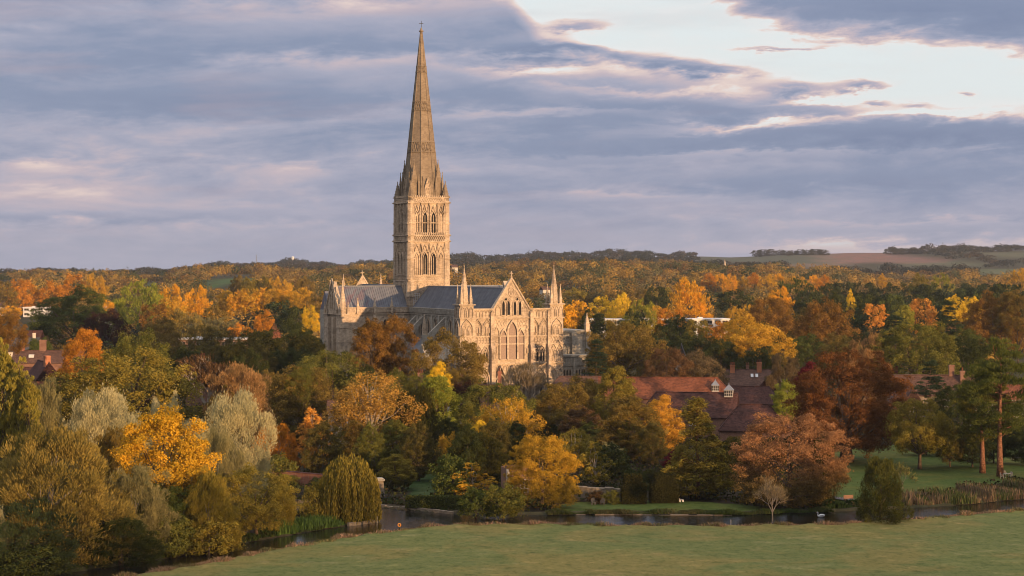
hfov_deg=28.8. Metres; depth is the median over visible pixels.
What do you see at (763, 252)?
broadleaf tree
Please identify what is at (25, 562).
garden shrub
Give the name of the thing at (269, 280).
broadleaf tree
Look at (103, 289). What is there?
broadleaf tree
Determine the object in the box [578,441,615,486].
birch tree
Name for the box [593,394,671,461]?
broadleaf tree
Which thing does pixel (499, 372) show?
brown house
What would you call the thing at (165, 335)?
broadleaf tree
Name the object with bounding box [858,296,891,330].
broadleaf tree
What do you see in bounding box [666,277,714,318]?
broadleaf tree
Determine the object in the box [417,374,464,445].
broadleaf tree
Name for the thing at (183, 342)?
white shed
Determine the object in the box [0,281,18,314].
broadleaf tree
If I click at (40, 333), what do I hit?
slate house
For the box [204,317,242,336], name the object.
broadleaf tree
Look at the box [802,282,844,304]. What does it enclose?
broadleaf tree
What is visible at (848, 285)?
broadleaf tree
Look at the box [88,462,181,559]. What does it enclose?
willow tree
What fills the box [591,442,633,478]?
garden shrub
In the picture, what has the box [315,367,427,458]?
birch tree
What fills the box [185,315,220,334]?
broadleaf tree
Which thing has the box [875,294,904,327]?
broadleaf tree
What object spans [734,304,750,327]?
broadleaf tree
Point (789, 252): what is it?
broadleaf tree
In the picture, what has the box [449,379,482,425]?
broadleaf tree
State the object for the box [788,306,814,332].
broadleaf tree
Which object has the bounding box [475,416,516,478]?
broadleaf tree
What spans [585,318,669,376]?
broadleaf tree
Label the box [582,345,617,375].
broadleaf tree
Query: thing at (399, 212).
window
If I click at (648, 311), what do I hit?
broadleaf tree
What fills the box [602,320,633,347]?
broadleaf tree
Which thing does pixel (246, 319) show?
valley woodland
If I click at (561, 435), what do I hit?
broadleaf tree
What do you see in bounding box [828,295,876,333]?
broadleaf tree
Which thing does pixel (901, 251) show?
broadleaf tree
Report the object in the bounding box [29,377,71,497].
willow tree
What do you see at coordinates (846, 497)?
park bench
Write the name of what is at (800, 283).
broadleaf tree
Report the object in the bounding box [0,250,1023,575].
ground
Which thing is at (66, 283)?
broadleaf tree
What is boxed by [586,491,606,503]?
garden shrub
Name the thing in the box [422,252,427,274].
window
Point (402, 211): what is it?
window
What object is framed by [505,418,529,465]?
broadleaf tree
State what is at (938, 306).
broadleaf tree
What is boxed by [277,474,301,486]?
garden shrub
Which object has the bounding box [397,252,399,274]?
window
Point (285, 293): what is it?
broadleaf tree
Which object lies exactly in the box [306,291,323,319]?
broadleaf tree
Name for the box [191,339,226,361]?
broadleaf tree
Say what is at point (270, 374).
broadleaf tree
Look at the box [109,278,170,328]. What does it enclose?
broadleaf tree
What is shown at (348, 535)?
bank grass
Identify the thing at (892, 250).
broadleaf tree
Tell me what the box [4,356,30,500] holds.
poplar tree
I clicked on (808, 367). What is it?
broadleaf tree
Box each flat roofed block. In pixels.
[590,318,629,336]
[684,317,729,343]
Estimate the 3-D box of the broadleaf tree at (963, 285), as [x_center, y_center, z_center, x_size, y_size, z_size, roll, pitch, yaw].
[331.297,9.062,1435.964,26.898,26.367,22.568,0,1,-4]
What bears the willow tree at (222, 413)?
on the ground at (982, 544)
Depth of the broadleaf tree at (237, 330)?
951.68 m
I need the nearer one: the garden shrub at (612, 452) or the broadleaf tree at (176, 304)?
the garden shrub at (612, 452)
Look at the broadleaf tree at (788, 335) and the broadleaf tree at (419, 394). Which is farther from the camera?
the broadleaf tree at (788, 335)
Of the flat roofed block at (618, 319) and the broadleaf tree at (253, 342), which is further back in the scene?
the flat roofed block at (618, 319)
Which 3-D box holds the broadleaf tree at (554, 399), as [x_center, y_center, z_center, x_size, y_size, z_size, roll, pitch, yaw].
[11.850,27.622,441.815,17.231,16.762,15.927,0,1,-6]
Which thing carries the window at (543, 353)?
in the cathedral
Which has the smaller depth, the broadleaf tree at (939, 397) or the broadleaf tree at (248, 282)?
the broadleaf tree at (939, 397)
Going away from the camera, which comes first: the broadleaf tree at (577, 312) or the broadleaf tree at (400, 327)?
the broadleaf tree at (400, 327)
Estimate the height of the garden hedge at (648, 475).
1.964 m
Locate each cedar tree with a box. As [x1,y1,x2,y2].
[582,337,608,375]
[648,338,675,376]
[880,313,927,371]
[910,358,956,425]
[936,299,964,349]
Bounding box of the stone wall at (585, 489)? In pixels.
[571,486,620,501]
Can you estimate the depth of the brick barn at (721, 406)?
471.02 m
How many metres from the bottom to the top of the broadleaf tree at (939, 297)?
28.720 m
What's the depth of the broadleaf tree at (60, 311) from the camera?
874.04 m
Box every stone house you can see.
[888,365,972,426]
[888,392,910,426]
[906,386,923,416]
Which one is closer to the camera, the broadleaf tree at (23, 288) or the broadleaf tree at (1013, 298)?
the broadleaf tree at (1013, 298)
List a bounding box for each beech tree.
[501,432,583,508]
[724,410,857,507]
[781,347,914,462]
[866,319,961,401]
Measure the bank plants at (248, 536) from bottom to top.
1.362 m
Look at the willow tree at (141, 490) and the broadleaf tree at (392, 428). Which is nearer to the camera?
the willow tree at (141, 490)
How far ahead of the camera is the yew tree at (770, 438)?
392.91 m
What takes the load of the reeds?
on the ground at (982, 544)
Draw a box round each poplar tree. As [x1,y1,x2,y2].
[0,337,17,496]
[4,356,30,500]
[14,370,44,498]
[845,289,856,329]
[876,273,886,293]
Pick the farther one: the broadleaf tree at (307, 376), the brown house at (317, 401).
the brown house at (317, 401)
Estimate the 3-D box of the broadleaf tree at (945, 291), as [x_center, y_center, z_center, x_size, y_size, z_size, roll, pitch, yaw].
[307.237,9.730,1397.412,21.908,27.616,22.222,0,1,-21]
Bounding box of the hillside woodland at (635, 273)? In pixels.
[0,257,1023,306]
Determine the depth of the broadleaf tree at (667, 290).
1434.27 m
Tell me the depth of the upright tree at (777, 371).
567.98 m
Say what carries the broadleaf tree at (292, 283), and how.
on the ground at (982, 544)
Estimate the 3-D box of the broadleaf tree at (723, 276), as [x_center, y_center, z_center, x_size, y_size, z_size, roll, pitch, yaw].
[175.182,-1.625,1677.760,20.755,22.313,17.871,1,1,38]
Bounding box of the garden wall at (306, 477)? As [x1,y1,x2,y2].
[272,469,322,486]
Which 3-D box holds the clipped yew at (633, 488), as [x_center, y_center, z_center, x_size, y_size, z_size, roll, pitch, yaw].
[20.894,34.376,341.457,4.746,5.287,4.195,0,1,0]
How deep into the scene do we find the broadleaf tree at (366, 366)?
500.91 m
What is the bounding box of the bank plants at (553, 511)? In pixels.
[544,506,835,514]
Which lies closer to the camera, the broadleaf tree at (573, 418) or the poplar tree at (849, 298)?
the broadleaf tree at (573, 418)
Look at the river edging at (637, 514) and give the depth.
327.12 m
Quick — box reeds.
[257,513,346,535]
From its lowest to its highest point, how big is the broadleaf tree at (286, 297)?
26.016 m
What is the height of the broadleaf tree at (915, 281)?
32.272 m
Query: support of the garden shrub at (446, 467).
on the ground at (982, 544)
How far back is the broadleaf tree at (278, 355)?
590.98 m
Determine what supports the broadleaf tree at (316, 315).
on the ground at (982, 544)
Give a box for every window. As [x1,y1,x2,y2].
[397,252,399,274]
[398,212,399,231]
[400,252,402,274]
[401,211,402,231]
[422,211,427,233]
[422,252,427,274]
[427,317,429,333]
[431,211,435,233]
[431,252,436,274]
[500,331,506,359]
[502,300,504,315]
[506,300,510,315]
[507,322,517,359]
[513,300,516,315]
[518,300,521,315]
[518,331,524,359]
[536,351,538,361]
[542,350,544,361]
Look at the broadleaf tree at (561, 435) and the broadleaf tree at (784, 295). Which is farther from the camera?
the broadleaf tree at (784, 295)
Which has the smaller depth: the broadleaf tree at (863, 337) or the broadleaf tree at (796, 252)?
the broadleaf tree at (863, 337)
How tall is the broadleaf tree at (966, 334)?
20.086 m
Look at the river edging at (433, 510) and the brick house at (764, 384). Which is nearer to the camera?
the river edging at (433, 510)
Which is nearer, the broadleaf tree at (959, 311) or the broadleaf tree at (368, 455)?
the broadleaf tree at (368, 455)
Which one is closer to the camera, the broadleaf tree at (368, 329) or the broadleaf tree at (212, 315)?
the broadleaf tree at (368, 329)
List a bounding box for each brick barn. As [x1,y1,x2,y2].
[638,384,738,437]
[718,403,790,442]
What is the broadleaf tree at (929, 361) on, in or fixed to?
on the ground at (982, 544)
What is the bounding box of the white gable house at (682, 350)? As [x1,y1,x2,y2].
[675,343,685,370]
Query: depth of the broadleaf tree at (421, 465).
374.87 m
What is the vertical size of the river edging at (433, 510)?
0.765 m
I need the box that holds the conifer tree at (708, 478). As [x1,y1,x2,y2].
[662,396,736,498]
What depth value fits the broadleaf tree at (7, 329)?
608.95 m
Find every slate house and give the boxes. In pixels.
[8,331,39,367]
[22,330,44,339]
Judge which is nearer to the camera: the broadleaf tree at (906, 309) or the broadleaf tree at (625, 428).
the broadleaf tree at (625, 428)
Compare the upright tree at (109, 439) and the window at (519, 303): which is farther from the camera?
the window at (519, 303)
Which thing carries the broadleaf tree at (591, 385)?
on the ground at (982, 544)
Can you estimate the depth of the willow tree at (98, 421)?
341.87 m
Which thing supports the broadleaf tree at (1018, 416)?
on the ground at (982, 544)
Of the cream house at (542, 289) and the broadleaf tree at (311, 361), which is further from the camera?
the cream house at (542, 289)
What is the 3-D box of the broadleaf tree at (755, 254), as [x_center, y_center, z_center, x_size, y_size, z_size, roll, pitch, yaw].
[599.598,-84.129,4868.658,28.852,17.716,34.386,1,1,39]
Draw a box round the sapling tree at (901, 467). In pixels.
[890,462,918,488]
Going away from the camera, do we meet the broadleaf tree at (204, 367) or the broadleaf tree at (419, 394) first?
the broadleaf tree at (419, 394)
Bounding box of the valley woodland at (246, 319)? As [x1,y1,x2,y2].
[0,291,1023,364]
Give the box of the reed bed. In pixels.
[877,477,1023,505]
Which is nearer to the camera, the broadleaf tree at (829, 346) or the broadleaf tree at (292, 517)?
the broadleaf tree at (292, 517)
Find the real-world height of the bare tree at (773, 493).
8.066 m
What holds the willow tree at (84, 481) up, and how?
on the ground at (982, 544)
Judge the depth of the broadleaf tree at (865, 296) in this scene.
1097.09 m
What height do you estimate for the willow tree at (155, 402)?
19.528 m
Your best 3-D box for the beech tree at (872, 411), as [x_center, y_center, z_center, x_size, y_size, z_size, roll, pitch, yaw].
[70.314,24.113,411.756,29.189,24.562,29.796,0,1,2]
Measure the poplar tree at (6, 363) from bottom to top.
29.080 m
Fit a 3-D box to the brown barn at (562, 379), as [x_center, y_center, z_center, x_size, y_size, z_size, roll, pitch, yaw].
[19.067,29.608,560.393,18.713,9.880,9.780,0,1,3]
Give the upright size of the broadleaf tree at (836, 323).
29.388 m
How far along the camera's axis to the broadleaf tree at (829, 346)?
639.16 m
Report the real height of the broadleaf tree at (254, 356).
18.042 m
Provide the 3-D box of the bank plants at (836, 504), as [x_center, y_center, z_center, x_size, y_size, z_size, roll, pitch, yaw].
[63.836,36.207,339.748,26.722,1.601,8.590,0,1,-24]
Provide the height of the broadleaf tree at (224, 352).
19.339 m
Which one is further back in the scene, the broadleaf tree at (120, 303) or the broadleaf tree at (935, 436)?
the broadleaf tree at (120, 303)
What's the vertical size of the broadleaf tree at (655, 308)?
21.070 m
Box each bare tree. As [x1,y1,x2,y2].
[498,361,548,432]
[752,475,791,522]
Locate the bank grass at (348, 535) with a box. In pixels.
[113,506,1023,575]
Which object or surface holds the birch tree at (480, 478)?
on the ground at (982, 544)
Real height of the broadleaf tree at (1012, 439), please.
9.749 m
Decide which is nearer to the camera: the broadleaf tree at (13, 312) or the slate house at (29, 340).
the slate house at (29, 340)
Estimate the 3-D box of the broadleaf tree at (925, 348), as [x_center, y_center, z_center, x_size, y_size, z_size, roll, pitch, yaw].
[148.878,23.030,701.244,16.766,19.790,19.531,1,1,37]
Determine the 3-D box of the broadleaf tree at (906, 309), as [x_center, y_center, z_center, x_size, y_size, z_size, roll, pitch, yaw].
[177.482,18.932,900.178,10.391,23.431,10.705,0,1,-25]
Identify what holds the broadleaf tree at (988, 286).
on the ground at (982, 544)
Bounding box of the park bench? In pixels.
[844,495,852,500]
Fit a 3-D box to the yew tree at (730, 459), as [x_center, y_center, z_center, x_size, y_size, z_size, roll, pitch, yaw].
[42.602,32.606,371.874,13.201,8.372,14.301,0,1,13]
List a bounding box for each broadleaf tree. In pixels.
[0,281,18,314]
[0,305,22,319]
[0,311,29,369]
[5,279,39,315]
[25,284,112,349]
[27,337,51,349]
[36,279,65,306]
[41,343,208,437]
[42,369,103,431]
[56,327,108,398]
[59,273,87,304]
[77,273,109,306]
[79,308,132,360]
[102,300,114,310]
[102,326,174,415]
[107,400,225,518]
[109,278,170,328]
[133,314,187,364]
[134,482,211,544]
[139,303,168,333]
[158,284,187,314]
[158,295,188,328]
[162,343,185,365]
[166,345,209,392]
[169,307,203,337]
[175,351,236,406]
[182,285,213,319]
[182,323,243,360]
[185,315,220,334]
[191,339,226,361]
[200,305,229,336]
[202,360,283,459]
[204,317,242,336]
[213,328,289,367]
[215,290,237,316]
[215,343,256,392]
[216,462,303,533]
[226,289,251,319]
[227,275,243,295]
[227,323,253,336]
[232,347,270,386]
[237,276,259,313]
[237,288,261,326]
[246,343,278,380]
[249,287,271,314]
[249,318,325,375]
[250,300,301,334]
[251,274,273,294]
[253,309,274,330]
[254,492,299,525]
[260,277,279,296]
[260,288,281,317]
[261,347,292,374]
[262,368,288,417]
[264,362,337,443]
[268,276,294,300]
[273,289,293,310]
[276,343,323,373]
[278,305,315,342]
[280,289,301,315]
[281,348,374,420]
[283,328,330,370]
[283,365,317,445]
[291,279,305,302]
[291,287,311,309]
[293,276,316,304]
[300,420,348,472]
[302,304,319,331]
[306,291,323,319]
[315,368,347,393]
[332,426,361,457]
[338,420,366,462]
[344,362,378,407]
[348,317,398,391]
[351,421,387,476]
[370,312,420,377]
[372,418,416,471]
[376,454,418,488]
[383,367,414,413]
[397,371,444,421]
[397,420,443,481]
[408,327,488,409]
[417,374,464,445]
[424,361,452,416]
[432,416,462,452]
[444,367,472,406]
[447,422,488,474]
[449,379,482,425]
[453,376,538,435]
[471,418,485,456]
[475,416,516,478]
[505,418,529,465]
[528,376,599,437]
[530,421,557,443]
[549,373,612,430]
[556,426,573,448]
[558,404,607,453]
[562,287,590,307]
[563,300,594,328]
[563,304,576,328]
[570,421,600,445]
[577,307,605,334]
[581,289,606,307]
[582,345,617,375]
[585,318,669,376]
[587,295,613,319]
[590,363,643,438]
[591,316,614,343]
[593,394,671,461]
[593,429,617,446]
[598,441,623,466]
[599,290,616,305]
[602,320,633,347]
[603,292,635,321]
[615,289,638,308]
[615,419,648,459]
[617,308,647,344]
[622,298,657,327]
[623,320,644,348]
[634,320,664,351]
[634,422,669,466]
[635,289,657,302]
[639,342,694,376]
[642,286,670,313]
[642,394,687,449]
[646,323,682,354]
[650,305,666,316]
[652,287,676,304]
[653,308,685,334]
[659,448,689,468]
[663,314,685,335]
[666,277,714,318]
[667,316,695,347]
[668,331,717,376]
[672,348,729,384]
[682,318,713,345]
[690,291,729,317]
[695,325,725,351]
[700,273,716,292]
[701,336,740,376]
[709,321,733,345]
[710,274,728,293]
[712,313,798,376]
[716,288,755,318]
[722,274,738,295]
[724,306,740,325]
[734,276,749,301]
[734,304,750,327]
[735,345,783,374]
[736,324,771,364]
[742,291,797,345]
[747,272,760,287]
[749,250,761,256]
[757,274,776,298]
[758,249,770,255]
[765,249,777,255]
[765,286,795,326]
[767,278,824,313]
[769,379,800,426]
[770,273,783,288]
[772,330,799,357]
[779,250,793,255]
[781,274,798,287]
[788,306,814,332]
[789,333,825,368]
[790,293,830,326]
[790,296,862,359]
[791,276,809,291]
[791,360,825,412]
[795,249,805,254]
[801,250,813,254]
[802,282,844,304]
[806,275,820,291]
[808,249,822,254]
[812,334,862,388]
[813,332,846,369]
[815,274,831,296]
[817,249,829,254]
[817,291,843,303]
[818,295,840,328]
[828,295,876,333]
[830,282,856,305]
[835,307,876,341]
[845,331,870,360]
[849,292,880,321]
[853,282,876,297]
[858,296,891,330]
[862,303,889,336]
[865,334,906,370]
[868,282,902,304]
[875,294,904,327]
[878,292,912,334]
[883,247,897,253]
[883,397,956,468]
[890,295,936,334]
[892,304,914,325]
[893,282,920,303]
[895,248,905,253]
[904,334,927,373]
[907,272,929,298]
[907,297,938,333]
[910,283,938,303]
[910,327,946,365]
[911,248,924,253]
[917,286,946,321]
[918,346,965,371]
[919,295,941,330]
[929,379,991,432]
[931,272,955,294]
[934,295,970,330]
[935,283,961,302]
[935,425,965,466]
[937,333,998,383]
[940,293,965,323]
[948,327,987,366]
[950,286,985,304]
[950,422,996,466]
[954,287,1023,355]
[955,291,989,323]
[958,296,981,329]
[959,282,986,296]
[977,429,1011,462]
[978,283,997,293]
[986,399,1023,443]
[987,282,1022,319]
[991,289,1023,363]
[994,299,1023,334]
[995,246,1011,251]
[999,283,1023,294]
[1003,425,1023,463]
[1006,267,1023,291]
[1011,284,1023,311]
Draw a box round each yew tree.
[82,516,167,568]
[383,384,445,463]
[441,431,509,485]
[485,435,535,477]
[709,441,771,483]
[719,435,747,468]
[762,436,791,472]
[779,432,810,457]
[805,435,837,500]
[852,456,914,523]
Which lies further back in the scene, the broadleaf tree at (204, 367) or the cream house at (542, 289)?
the cream house at (542, 289)
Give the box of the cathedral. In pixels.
[320,21,593,398]
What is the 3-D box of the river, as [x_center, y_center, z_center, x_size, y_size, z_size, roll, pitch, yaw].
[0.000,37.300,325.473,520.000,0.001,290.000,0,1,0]
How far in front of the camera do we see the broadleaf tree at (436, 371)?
433.28 m
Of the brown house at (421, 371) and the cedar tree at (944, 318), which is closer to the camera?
the brown house at (421, 371)
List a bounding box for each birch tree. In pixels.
[290,407,328,469]
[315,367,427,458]
[450,462,497,501]
[469,394,548,450]
[554,426,600,482]
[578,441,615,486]
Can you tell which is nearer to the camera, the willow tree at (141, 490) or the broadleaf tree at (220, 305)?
the willow tree at (141, 490)
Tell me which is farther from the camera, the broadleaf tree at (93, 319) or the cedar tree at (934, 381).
the broadleaf tree at (93, 319)
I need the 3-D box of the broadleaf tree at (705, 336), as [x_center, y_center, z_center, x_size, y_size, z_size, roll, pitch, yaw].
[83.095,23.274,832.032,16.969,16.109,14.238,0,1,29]
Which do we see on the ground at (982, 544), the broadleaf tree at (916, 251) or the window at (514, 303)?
the broadleaf tree at (916, 251)
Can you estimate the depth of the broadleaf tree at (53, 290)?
1445.81 m
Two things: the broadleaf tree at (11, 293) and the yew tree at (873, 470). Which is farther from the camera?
the broadleaf tree at (11, 293)
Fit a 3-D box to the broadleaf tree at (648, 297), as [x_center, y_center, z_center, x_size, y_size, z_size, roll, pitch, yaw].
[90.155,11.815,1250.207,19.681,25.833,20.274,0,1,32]
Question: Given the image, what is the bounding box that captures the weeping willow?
[315,452,381,524]
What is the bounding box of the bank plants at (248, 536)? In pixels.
[19,509,373,575]
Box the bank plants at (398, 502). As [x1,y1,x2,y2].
[381,500,457,509]
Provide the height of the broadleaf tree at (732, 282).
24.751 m
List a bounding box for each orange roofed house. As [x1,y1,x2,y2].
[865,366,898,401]
[970,384,1023,425]
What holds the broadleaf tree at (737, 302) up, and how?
on the ground at (982, 544)
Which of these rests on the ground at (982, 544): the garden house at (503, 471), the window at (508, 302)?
the garden house at (503, 471)
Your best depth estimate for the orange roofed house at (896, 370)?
564.72 m
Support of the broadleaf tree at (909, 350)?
on the ground at (982, 544)
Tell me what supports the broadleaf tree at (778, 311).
on the ground at (982, 544)
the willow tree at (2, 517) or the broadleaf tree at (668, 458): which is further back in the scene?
the broadleaf tree at (668, 458)
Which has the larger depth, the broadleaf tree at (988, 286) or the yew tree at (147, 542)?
the broadleaf tree at (988, 286)
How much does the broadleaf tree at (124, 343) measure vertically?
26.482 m
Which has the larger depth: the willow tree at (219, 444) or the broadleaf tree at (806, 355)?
the broadleaf tree at (806, 355)
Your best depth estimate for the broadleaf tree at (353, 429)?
387.67 m
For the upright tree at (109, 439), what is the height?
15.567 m
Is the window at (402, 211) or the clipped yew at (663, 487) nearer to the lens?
the clipped yew at (663, 487)
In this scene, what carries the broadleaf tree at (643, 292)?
on the ground at (982, 544)
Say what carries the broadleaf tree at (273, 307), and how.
on the ground at (982, 544)
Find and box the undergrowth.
[0,385,1023,515]
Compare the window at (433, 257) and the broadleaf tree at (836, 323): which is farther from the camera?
the broadleaf tree at (836, 323)
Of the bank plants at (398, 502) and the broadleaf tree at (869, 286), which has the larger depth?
the broadleaf tree at (869, 286)
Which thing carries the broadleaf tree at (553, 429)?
on the ground at (982, 544)
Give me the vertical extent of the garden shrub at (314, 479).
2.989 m
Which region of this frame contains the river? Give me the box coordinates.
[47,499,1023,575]
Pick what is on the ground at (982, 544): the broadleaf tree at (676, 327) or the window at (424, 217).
the broadleaf tree at (676, 327)
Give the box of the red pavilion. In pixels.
[269,324,280,338]
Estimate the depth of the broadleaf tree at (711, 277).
1671.85 m
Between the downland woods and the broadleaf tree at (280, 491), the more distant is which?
the downland woods
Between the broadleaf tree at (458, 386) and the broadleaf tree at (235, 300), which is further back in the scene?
the broadleaf tree at (235, 300)
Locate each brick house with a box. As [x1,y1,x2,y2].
[11,367,31,400]
[12,340,84,374]
[25,355,60,386]
[186,353,215,405]
[721,360,780,386]
[760,380,780,390]
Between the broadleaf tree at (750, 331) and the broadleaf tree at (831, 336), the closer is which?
the broadleaf tree at (750, 331)
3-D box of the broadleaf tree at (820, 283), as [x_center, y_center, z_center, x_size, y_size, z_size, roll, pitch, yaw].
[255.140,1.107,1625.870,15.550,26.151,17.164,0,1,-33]
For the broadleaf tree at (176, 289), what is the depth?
1179.03 m
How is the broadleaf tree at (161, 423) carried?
on the ground at (982, 544)
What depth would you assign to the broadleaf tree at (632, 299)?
1398.34 m
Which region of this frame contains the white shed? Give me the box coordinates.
[182,336,247,350]
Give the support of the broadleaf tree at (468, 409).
on the ground at (982, 544)
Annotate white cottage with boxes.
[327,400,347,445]
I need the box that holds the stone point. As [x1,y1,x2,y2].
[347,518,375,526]
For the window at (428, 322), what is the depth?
647.17 m
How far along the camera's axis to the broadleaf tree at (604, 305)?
1009.33 m
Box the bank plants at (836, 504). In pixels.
[812,494,940,508]
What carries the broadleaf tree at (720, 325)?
on the ground at (982, 544)
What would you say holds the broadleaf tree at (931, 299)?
on the ground at (982, 544)
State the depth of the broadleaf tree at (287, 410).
446.03 m
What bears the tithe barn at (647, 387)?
on the ground at (982, 544)
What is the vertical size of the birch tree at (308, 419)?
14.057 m
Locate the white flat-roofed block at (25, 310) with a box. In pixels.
[22,306,50,316]
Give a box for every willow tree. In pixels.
[0,420,141,571]
[0,495,82,575]
[0,506,10,562]
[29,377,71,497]
[44,379,155,498]
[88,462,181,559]
[145,387,190,483]
[179,465,244,551]
[184,386,279,502]
[197,427,247,515]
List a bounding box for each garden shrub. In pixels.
[0,538,76,575]
[151,511,197,557]
[181,515,247,555]
[262,452,298,480]
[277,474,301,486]
[298,476,332,517]
[307,477,319,486]
[424,453,487,495]
[434,431,454,472]
[453,486,500,518]
[477,482,527,519]
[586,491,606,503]
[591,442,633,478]
[600,490,621,504]
[642,468,661,480]
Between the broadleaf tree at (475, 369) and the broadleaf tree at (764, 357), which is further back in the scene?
the broadleaf tree at (764, 357)
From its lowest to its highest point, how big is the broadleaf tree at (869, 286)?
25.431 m
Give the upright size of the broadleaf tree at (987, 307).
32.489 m
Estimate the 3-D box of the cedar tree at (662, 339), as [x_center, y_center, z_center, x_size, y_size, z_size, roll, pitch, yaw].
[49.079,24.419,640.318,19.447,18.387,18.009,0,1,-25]
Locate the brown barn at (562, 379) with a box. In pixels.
[546,376,601,408]
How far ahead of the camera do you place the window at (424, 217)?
664.63 m
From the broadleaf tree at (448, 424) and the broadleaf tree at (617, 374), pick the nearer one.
the broadleaf tree at (448, 424)
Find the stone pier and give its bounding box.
[377,477,384,496]
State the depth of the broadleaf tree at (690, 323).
765.67 m
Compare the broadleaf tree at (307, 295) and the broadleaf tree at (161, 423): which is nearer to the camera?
the broadleaf tree at (161, 423)
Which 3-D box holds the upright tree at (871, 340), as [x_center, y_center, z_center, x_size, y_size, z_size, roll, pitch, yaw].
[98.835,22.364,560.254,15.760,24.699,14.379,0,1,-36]
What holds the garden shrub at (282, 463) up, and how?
on the ground at (982, 544)
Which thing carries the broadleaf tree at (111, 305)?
on the ground at (982, 544)
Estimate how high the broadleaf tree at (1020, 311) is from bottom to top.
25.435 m
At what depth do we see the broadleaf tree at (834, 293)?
1099.29 m
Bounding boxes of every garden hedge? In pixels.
[405,494,459,508]
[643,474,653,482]
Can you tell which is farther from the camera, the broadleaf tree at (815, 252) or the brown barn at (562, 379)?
the broadleaf tree at (815, 252)
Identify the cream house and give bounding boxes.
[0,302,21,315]
[450,265,457,276]
[539,286,549,303]
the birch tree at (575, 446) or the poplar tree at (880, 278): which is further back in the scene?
the poplar tree at (880, 278)
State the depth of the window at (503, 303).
601.76 m
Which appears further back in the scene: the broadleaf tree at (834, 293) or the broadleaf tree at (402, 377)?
the broadleaf tree at (834, 293)
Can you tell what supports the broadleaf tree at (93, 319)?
on the ground at (982, 544)
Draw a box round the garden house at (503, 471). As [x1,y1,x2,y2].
[501,465,532,497]
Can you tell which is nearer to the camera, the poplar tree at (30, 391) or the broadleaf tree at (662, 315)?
the poplar tree at (30, 391)
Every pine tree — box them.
[950,361,1021,472]
[956,334,1023,476]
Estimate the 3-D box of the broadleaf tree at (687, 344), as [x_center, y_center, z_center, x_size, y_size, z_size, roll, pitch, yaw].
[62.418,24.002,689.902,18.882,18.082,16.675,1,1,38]
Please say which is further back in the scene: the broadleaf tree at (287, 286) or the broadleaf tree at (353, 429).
the broadleaf tree at (287, 286)
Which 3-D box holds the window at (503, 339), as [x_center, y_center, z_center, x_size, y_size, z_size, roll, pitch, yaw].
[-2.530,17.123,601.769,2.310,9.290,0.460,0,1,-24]
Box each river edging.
[381,504,453,513]
[576,514,705,514]
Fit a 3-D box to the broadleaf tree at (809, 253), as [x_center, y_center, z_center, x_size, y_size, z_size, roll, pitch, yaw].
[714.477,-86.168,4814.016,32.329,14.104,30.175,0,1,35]
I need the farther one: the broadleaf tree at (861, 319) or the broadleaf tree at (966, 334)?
the broadleaf tree at (861, 319)
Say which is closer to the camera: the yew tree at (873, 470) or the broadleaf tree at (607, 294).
the yew tree at (873, 470)
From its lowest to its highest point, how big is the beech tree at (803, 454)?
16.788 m
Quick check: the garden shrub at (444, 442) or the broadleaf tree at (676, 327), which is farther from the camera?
the broadleaf tree at (676, 327)
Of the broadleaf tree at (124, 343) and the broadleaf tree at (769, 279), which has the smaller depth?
the broadleaf tree at (124, 343)
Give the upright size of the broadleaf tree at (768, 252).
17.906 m
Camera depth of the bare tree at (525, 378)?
478.41 m
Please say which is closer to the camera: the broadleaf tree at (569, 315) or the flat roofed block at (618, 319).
the broadleaf tree at (569, 315)
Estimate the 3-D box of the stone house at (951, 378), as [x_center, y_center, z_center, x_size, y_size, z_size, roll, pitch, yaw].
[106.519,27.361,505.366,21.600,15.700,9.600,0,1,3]
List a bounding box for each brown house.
[303,389,334,432]
[390,367,422,418]
[479,368,513,420]
[725,385,781,413]
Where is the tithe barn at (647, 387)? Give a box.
[598,377,725,409]
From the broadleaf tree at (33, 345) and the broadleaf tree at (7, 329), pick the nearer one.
the broadleaf tree at (7, 329)
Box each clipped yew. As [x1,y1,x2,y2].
[620,473,647,504]
[648,472,679,503]
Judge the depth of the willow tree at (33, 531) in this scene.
264.03 m
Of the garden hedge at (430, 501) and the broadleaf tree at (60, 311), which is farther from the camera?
the broadleaf tree at (60, 311)
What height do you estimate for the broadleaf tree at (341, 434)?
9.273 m
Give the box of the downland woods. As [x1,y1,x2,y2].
[0,243,1023,276]
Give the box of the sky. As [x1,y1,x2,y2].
[0,0,1023,271]
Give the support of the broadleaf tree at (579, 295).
on the ground at (982, 544)
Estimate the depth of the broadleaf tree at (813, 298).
1052.39 m
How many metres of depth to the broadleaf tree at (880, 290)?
1396.43 m
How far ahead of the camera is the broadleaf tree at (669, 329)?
805.65 m
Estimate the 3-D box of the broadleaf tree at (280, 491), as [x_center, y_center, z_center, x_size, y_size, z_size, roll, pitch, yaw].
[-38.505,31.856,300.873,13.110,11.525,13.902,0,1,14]
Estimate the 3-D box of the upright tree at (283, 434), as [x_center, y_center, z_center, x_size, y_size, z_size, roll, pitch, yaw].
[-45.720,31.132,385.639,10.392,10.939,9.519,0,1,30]
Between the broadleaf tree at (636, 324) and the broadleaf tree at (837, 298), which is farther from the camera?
the broadleaf tree at (837, 298)
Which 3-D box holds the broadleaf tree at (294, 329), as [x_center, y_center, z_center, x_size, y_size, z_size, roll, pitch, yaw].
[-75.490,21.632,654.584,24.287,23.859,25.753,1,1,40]
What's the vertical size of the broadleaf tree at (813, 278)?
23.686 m
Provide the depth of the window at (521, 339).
604.26 m
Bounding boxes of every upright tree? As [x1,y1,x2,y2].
[94,425,139,493]
[203,384,244,448]
[250,421,300,470]
[762,347,804,406]
[834,324,893,407]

